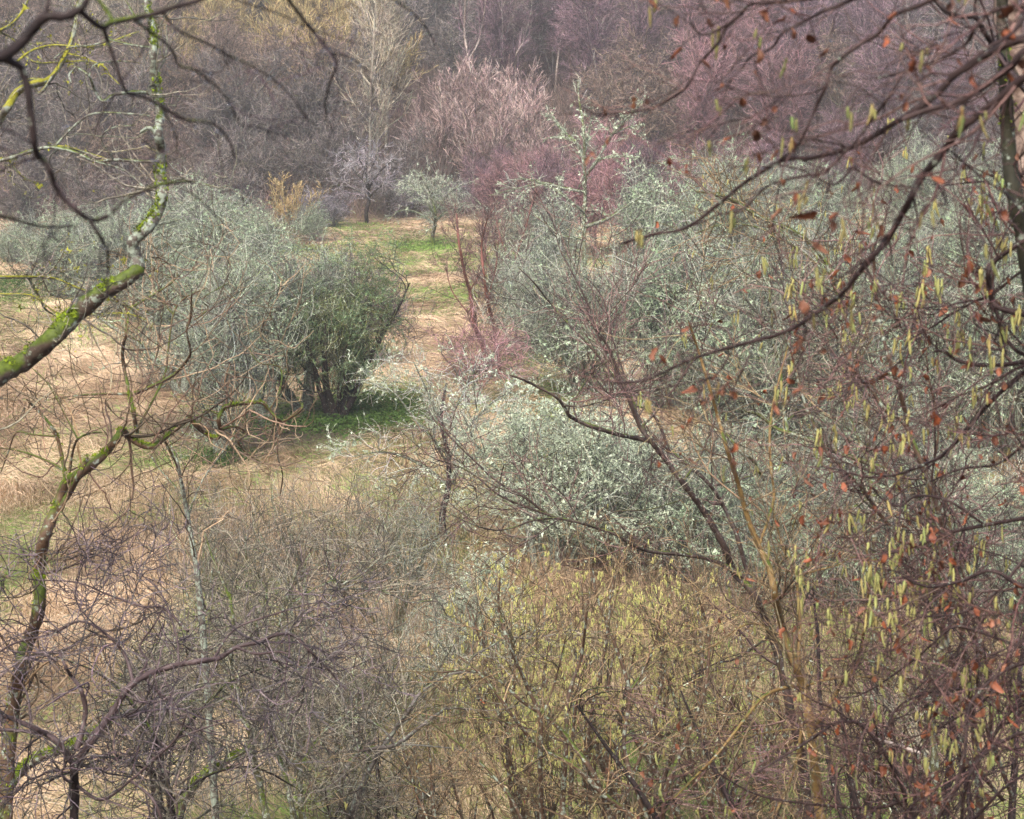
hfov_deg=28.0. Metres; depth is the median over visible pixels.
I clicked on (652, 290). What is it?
lichened bush
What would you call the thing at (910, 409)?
lichened bush
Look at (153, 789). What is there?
thorn bush
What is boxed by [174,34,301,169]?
bare tree
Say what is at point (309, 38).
willow shrub
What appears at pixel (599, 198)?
birch tree
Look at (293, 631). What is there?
thorn bush
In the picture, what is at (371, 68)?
poplar tree
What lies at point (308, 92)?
bare tree
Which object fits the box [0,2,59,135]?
bare tree
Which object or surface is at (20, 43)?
elder tree
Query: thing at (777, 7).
birch tree
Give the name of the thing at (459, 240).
birch sapling
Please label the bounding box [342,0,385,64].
pale tree
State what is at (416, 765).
hazel tree
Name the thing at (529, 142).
willow shrub
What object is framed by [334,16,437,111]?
willow shrub
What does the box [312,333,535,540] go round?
hawthorn tree
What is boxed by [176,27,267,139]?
bare tree
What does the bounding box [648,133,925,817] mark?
hazel tree
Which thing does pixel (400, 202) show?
thorn bush
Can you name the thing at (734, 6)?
birch tree
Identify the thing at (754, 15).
birch tree
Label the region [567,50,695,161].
bare tree
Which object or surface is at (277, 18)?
willow shrub
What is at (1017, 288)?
lichened bush
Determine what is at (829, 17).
birch tree
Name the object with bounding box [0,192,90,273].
lichened bush
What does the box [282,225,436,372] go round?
hawthorn tree
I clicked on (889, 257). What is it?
lichened bush
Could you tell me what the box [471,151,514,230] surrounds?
birch tree
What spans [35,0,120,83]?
bare tree
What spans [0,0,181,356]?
ash tree
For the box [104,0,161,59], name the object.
bare tree
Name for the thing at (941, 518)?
hazel tree
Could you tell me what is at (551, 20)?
birch tree
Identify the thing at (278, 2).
willow shrub
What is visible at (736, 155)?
birch tree
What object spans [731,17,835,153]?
birch tree
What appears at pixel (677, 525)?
lichened bush
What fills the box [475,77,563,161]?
willow shrub
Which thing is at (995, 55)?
birch tree
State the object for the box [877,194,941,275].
lichened bush
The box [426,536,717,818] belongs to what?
hazel tree
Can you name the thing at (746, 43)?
birch tree
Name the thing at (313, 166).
bare tree
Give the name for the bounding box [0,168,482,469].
undergrowth
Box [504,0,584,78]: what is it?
birch tree
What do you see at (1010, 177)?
hawthorn tree
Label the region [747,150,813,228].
lichened bush
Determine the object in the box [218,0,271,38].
bare tree
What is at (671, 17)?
birch tree
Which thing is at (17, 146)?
bare tree
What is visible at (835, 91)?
bare tree
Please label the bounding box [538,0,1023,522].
hazel tree
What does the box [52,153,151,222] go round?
bare tree
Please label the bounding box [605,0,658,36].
birch tree
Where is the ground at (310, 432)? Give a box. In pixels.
[0,0,1023,818]
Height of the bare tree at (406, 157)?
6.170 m
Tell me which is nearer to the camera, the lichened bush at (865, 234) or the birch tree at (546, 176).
the lichened bush at (865, 234)
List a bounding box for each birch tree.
[447,0,495,110]
[458,143,516,220]
[468,0,559,85]
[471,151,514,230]
[489,144,547,235]
[500,27,532,89]
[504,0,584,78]
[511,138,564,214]
[521,135,587,235]
[541,0,569,93]
[543,0,618,91]
[551,0,668,123]
[558,142,637,254]
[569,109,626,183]
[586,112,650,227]
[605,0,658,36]
[611,130,676,244]
[616,0,706,82]
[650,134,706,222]
[658,13,746,140]
[661,43,734,162]
[664,0,738,67]
[668,0,752,97]
[694,138,761,186]
[703,0,782,76]
[711,125,773,178]
[719,0,746,16]
[722,4,776,122]
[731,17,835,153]
[742,0,819,27]
[747,129,806,194]
[750,4,831,116]
[756,2,810,50]
[767,0,858,118]
[807,0,894,79]
[808,89,878,198]
[840,0,909,110]
[842,18,933,169]
[850,0,938,95]
[916,9,998,153]
[946,0,1023,194]
[982,17,1023,91]
[984,0,1023,24]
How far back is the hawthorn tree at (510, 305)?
65.70 m
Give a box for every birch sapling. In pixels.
[419,193,499,364]
[452,197,519,373]
[478,177,545,277]
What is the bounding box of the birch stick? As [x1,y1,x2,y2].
[878,738,919,754]
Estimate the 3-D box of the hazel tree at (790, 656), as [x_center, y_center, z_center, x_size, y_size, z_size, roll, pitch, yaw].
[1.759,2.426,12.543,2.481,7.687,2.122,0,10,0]
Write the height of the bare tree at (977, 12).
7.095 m
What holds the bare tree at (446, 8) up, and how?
on the ground at (310, 432)
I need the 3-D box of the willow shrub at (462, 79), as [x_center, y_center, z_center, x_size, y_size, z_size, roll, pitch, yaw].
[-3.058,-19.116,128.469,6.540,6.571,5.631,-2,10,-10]
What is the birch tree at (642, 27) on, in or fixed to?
on the ground at (310, 432)
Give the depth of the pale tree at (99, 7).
150.25 m
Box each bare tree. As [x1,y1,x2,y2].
[0,0,53,70]
[0,0,70,64]
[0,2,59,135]
[0,25,18,100]
[0,37,106,170]
[0,73,96,201]
[0,131,11,194]
[0,142,63,245]
[24,15,183,177]
[29,21,130,124]
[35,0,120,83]
[38,3,145,105]
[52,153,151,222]
[66,102,189,207]
[81,1,248,140]
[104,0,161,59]
[108,153,216,236]
[123,0,209,64]
[173,88,310,201]
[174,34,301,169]
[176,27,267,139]
[186,2,261,92]
[187,136,284,234]
[194,18,284,116]
[212,18,379,171]
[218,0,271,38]
[247,8,385,134]
[257,86,377,198]
[265,0,333,34]
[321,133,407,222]
[341,0,449,75]
[343,114,434,215]
[355,0,445,43]
[402,0,454,46]
[414,0,513,50]
[416,0,499,97]
[456,0,565,83]
[482,0,569,60]
[567,17,695,146]
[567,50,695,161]
[572,0,626,53]
[612,0,719,69]
[799,14,917,141]
[815,0,862,35]
[842,0,944,77]
[867,2,997,144]
[885,87,973,205]
[886,0,997,114]
[915,0,996,63]
[937,0,993,48]
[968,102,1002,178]
[974,8,998,99]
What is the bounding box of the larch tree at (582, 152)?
[489,73,674,297]
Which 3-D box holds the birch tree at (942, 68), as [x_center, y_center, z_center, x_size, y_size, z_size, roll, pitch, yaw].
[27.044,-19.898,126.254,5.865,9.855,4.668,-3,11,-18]
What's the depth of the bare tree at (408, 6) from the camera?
154.98 m
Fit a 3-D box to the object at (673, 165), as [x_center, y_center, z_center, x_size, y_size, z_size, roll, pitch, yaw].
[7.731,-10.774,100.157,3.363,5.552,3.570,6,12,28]
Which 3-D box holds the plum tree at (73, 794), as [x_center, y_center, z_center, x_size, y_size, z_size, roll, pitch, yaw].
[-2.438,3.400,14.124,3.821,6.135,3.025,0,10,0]
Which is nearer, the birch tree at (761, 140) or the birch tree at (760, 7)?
the birch tree at (761, 140)
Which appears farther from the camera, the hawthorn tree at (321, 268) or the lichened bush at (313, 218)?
the lichened bush at (313, 218)
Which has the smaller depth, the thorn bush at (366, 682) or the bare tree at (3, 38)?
the thorn bush at (366, 682)
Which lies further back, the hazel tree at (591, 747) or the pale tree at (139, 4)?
the pale tree at (139, 4)
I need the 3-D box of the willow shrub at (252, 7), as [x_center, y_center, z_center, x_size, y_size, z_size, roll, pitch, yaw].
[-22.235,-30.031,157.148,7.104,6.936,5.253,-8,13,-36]
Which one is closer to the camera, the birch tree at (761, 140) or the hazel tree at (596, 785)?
the hazel tree at (596, 785)
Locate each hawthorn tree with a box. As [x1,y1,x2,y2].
[7,194,132,299]
[45,193,187,318]
[78,157,283,393]
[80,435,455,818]
[147,224,312,462]
[163,197,332,426]
[196,223,376,416]
[250,479,615,818]
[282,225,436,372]
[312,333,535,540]
[383,156,480,245]
[460,210,652,399]
[460,219,615,359]
[660,181,1023,818]
[857,0,1023,295]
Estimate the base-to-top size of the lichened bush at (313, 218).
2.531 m
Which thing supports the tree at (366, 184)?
on the ground at (310, 432)
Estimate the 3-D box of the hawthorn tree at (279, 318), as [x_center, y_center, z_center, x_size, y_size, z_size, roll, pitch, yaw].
[-7.031,-2.505,53.620,4.534,6.187,4.650,-6,12,-32]
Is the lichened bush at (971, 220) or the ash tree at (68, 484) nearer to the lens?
the ash tree at (68, 484)
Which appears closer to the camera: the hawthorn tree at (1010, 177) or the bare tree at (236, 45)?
the hawthorn tree at (1010, 177)
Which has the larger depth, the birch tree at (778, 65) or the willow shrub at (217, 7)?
the willow shrub at (217, 7)
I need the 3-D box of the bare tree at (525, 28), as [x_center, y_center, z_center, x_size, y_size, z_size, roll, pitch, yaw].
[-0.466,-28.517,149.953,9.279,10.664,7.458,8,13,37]
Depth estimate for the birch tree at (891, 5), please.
143.10 m
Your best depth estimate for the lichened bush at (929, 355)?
49.30 m
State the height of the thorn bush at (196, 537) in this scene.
4.149 m
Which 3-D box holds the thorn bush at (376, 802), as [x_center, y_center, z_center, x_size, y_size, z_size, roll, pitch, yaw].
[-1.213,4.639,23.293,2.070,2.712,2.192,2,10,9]
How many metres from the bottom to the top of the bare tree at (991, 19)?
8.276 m
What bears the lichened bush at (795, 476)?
on the ground at (310, 432)
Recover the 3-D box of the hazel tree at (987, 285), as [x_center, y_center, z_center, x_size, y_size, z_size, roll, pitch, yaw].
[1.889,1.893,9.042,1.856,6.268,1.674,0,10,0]
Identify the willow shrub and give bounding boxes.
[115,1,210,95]
[188,0,260,35]
[192,0,249,43]
[238,0,319,94]
[260,0,327,47]
[261,0,326,27]
[279,14,351,113]
[314,0,367,43]
[325,0,397,54]
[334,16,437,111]
[387,87,481,180]
[411,51,511,153]
[438,94,539,186]
[455,50,550,152]
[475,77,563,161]
[496,121,572,176]
[638,150,691,193]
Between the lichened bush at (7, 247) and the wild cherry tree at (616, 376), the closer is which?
the wild cherry tree at (616, 376)
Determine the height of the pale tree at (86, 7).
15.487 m
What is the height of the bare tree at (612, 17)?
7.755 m
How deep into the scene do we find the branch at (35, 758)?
17.90 m
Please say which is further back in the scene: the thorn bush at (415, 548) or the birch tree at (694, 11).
the birch tree at (694, 11)
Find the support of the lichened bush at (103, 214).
on the ground at (310, 432)
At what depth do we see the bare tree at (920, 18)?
140.37 m
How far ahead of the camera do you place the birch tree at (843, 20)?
149.20 m
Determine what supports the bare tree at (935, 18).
on the ground at (310, 432)
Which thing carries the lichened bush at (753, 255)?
on the ground at (310, 432)
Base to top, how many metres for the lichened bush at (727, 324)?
8.098 m
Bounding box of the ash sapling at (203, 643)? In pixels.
[97,359,295,818]
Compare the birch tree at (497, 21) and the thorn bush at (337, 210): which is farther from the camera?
the birch tree at (497, 21)
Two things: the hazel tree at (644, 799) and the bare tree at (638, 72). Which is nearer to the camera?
the hazel tree at (644, 799)
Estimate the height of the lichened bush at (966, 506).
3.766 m
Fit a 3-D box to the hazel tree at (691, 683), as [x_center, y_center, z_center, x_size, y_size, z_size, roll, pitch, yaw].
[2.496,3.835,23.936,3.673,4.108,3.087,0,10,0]
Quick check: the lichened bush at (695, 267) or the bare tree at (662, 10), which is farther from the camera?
the bare tree at (662, 10)
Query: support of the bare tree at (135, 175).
on the ground at (310, 432)
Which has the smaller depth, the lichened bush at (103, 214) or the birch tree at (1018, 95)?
the birch tree at (1018, 95)
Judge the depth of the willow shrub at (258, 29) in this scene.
145.84 m
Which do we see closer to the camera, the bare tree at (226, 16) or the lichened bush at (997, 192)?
the lichened bush at (997, 192)
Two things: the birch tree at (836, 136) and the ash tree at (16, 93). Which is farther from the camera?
the birch tree at (836, 136)
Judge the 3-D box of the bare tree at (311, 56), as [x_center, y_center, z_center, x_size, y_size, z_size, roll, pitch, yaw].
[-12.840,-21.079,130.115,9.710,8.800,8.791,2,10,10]
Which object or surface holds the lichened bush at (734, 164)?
on the ground at (310, 432)
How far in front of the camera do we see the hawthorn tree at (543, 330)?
57.97 m
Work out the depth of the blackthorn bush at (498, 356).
57.47 m
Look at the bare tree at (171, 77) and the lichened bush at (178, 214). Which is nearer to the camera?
the lichened bush at (178, 214)
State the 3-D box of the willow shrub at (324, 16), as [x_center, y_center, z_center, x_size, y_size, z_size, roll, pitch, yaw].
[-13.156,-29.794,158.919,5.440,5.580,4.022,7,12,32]
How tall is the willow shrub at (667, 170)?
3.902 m
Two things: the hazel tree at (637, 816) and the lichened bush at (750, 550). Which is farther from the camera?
the lichened bush at (750, 550)
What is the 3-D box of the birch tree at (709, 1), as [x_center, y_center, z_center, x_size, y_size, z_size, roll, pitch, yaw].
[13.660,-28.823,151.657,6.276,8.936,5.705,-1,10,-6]
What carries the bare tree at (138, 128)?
on the ground at (310, 432)
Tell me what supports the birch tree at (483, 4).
on the ground at (310, 432)
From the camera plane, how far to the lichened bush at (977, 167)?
96.10 m
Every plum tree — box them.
[0,464,433,818]
[0,544,358,818]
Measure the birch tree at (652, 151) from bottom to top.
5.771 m
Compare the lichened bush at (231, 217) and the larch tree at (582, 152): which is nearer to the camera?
the larch tree at (582, 152)
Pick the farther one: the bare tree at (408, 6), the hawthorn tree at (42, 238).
the bare tree at (408, 6)
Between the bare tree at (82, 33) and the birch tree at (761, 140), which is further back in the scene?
the bare tree at (82, 33)
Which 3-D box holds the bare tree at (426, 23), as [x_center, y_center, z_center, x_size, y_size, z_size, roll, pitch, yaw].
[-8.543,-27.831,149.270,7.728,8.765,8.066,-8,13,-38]
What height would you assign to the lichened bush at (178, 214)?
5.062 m
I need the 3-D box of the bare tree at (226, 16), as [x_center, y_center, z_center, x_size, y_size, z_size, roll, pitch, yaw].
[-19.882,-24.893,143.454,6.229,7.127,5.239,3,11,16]
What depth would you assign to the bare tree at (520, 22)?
157.72 m
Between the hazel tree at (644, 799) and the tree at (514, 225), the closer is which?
the hazel tree at (644, 799)
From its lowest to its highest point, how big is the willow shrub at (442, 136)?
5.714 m
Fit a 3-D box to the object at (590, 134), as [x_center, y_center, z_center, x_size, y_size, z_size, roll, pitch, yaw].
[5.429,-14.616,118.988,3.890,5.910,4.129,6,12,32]
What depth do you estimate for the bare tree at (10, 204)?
98.07 m
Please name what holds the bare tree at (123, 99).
on the ground at (310, 432)
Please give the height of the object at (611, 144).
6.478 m
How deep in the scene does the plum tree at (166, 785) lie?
15.81 m
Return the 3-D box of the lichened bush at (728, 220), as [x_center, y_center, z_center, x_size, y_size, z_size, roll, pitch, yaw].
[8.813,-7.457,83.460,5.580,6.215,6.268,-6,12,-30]
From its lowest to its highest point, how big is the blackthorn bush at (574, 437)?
4.195 m
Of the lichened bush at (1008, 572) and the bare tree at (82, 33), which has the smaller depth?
the lichened bush at (1008, 572)
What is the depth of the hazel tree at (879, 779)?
19.80 m
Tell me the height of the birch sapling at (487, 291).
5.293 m
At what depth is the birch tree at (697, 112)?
125.80 m
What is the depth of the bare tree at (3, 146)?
120.43 m
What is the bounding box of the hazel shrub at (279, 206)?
[264,171,332,234]
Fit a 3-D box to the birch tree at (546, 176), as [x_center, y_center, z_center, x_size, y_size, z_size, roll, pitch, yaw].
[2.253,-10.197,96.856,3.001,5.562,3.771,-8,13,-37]
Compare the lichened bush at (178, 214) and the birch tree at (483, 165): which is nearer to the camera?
the lichened bush at (178, 214)
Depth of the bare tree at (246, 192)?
104.20 m
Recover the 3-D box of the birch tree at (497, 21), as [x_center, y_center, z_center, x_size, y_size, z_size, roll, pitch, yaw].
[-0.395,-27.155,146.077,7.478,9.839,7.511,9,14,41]
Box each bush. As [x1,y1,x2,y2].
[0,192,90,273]
[0,221,25,264]
[84,199,132,228]
[85,584,253,818]
[104,179,209,276]
[115,419,309,684]
[143,172,254,262]
[153,529,390,772]
[213,454,431,637]
[223,195,306,267]
[234,575,451,818]
[274,185,334,229]
[291,198,333,240]
[305,461,474,647]
[314,187,353,226]
[314,689,494,818]
[361,573,491,723]
[382,175,431,216]
[403,362,683,584]
[414,297,547,404]
[420,540,545,668]
[431,175,472,212]
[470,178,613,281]
[531,171,766,414]
[570,392,705,571]
[576,244,671,345]
[588,126,770,273]
[606,404,798,593]
[608,238,753,323]
[629,200,889,449]
[632,283,768,434]
[660,121,774,255]
[668,412,852,527]
[669,150,785,277]
[671,461,867,620]
[694,202,820,327]
[721,150,822,266]
[722,157,970,441]
[729,185,897,293]
[737,408,886,539]
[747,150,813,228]
[763,358,940,614]
[791,144,879,238]
[805,223,995,447]
[813,203,931,267]
[820,329,979,503]
[821,190,957,341]
[829,442,1022,623]
[833,242,1018,455]
[863,108,959,235]
[866,155,1018,340]
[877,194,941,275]
[889,428,1023,566]
[921,130,1004,238]
[921,218,1023,469]
[923,192,1013,250]
[927,190,1021,354]
[943,485,1023,634]
[973,163,1010,219]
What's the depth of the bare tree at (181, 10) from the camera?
151.65 m
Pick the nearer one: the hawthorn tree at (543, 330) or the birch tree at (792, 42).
the hawthorn tree at (543, 330)
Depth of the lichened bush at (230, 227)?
91.08 m
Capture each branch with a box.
[14,696,135,786]
[175,736,263,818]
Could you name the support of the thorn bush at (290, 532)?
on the ground at (310, 432)
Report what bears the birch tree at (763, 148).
on the ground at (310, 432)
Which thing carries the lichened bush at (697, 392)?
on the ground at (310, 432)
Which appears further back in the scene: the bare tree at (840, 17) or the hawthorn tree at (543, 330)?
the bare tree at (840, 17)
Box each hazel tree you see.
[288,712,629,818]
[357,489,760,818]
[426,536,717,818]
[481,542,778,818]
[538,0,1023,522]
[546,731,891,818]
[574,558,869,818]
[577,575,1023,818]
[594,556,1023,818]
[601,177,988,818]
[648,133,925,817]
[712,105,1023,818]
[730,542,1023,818]
[739,121,1023,818]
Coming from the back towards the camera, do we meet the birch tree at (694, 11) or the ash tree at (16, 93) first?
the birch tree at (694, 11)
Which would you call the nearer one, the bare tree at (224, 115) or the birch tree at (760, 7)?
the bare tree at (224, 115)
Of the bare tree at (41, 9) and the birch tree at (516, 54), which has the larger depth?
the bare tree at (41, 9)
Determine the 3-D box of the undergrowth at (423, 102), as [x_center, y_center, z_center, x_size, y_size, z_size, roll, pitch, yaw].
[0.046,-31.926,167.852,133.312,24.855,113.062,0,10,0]
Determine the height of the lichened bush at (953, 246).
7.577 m
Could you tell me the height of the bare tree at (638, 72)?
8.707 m
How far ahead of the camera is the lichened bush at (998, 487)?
39.31 m
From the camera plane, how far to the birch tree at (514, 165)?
100.76 m
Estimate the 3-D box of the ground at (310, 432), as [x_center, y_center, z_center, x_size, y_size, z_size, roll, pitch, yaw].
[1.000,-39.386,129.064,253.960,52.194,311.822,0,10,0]
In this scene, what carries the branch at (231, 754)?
attached to the ash sapling at (203, 643)
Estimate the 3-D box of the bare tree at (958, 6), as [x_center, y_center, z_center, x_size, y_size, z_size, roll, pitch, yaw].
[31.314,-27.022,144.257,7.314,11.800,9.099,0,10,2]
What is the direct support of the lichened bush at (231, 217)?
on the ground at (310, 432)
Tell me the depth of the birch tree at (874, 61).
123.77 m
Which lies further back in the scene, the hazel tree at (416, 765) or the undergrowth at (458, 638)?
the undergrowth at (458, 638)
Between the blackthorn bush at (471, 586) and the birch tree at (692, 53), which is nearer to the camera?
the blackthorn bush at (471, 586)
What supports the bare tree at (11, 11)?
on the ground at (310, 432)
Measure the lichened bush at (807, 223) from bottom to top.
8.348 m
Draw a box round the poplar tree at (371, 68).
[331,0,406,174]
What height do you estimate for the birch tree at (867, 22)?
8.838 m
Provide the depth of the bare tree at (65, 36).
132.41 m
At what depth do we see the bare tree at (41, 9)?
149.89 m
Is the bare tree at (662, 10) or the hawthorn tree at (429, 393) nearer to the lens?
the hawthorn tree at (429, 393)
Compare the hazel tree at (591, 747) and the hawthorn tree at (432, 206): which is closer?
the hazel tree at (591, 747)
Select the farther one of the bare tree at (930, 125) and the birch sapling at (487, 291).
the bare tree at (930, 125)
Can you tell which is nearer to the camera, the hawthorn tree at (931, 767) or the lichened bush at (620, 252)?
the hawthorn tree at (931, 767)
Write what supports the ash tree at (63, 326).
on the ground at (310, 432)
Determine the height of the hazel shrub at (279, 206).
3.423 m
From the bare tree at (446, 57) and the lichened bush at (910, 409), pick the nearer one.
the lichened bush at (910, 409)
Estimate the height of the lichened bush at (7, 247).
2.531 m
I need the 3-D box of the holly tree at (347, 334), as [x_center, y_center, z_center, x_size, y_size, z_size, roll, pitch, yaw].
[-4.682,-2.433,54.519,4.374,5.743,3.938,-3,11,-16]
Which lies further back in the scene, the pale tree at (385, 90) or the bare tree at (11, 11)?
the bare tree at (11, 11)
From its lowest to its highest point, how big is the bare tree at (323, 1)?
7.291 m
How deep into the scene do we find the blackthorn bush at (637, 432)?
39.85 m
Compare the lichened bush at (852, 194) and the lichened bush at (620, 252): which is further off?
the lichened bush at (852, 194)
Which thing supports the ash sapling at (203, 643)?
on the ground at (310, 432)
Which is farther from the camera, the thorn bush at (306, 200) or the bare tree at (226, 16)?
the bare tree at (226, 16)
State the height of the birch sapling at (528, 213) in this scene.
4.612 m
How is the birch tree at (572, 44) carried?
on the ground at (310, 432)
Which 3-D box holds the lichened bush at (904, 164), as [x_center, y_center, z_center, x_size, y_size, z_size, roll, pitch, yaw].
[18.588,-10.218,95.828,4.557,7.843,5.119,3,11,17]
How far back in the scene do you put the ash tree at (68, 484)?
14.77 m
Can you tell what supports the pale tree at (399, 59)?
on the ground at (310, 432)
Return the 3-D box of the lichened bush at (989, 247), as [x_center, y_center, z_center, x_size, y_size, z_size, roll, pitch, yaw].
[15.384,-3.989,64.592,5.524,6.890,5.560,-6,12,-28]
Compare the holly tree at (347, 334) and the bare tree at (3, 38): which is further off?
the bare tree at (3, 38)
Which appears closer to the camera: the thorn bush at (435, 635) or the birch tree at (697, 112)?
the thorn bush at (435, 635)
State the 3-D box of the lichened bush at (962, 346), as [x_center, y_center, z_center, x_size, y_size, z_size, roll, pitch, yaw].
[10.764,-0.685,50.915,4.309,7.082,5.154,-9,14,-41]
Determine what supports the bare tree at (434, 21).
on the ground at (310, 432)
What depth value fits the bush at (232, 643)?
20.85 m
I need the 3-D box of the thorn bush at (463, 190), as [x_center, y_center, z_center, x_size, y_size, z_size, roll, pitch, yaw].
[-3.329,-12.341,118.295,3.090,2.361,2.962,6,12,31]
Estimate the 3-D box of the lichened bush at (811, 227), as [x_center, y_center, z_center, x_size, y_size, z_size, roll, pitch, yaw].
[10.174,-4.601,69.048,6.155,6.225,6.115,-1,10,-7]
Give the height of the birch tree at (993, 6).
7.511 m
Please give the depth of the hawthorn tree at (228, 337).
48.61 m
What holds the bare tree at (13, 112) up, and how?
on the ground at (310, 432)
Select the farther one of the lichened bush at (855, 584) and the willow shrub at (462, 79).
the willow shrub at (462, 79)
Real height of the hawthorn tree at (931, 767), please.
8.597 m
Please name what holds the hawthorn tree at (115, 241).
on the ground at (310, 432)
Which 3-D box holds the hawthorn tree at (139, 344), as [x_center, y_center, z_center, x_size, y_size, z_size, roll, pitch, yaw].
[-9.619,-3.745,58.638,6.277,6.850,4.792,0,10,0]
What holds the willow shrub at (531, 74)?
on the ground at (310, 432)
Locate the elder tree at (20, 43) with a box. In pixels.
[0,0,436,345]
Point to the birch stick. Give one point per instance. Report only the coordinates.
(909, 749)
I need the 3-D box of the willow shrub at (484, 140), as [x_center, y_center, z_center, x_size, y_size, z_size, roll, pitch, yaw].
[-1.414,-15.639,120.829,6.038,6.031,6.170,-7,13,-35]
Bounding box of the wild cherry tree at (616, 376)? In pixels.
[364,128,829,818]
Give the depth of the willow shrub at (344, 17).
152.01 m
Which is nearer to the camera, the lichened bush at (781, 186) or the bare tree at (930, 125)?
the lichened bush at (781, 186)
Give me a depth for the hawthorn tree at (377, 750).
18.87 m
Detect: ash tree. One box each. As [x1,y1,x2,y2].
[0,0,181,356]
[0,0,267,429]
[0,155,344,818]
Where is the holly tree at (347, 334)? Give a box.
[265,212,421,421]
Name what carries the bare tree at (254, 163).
on the ground at (310, 432)
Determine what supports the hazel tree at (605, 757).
on the ground at (310, 432)
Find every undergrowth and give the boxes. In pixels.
[0,0,999,219]
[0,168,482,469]
[0,442,1023,818]
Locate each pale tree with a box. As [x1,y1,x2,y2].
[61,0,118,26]
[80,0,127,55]
[114,0,178,119]
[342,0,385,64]
[343,1,403,160]
[354,0,426,148]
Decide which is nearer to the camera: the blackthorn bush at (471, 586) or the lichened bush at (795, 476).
the blackthorn bush at (471, 586)
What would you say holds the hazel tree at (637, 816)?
on the ground at (310, 432)
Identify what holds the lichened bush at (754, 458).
on the ground at (310, 432)
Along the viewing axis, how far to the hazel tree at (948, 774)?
9.94 m
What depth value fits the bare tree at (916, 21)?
149.21 m

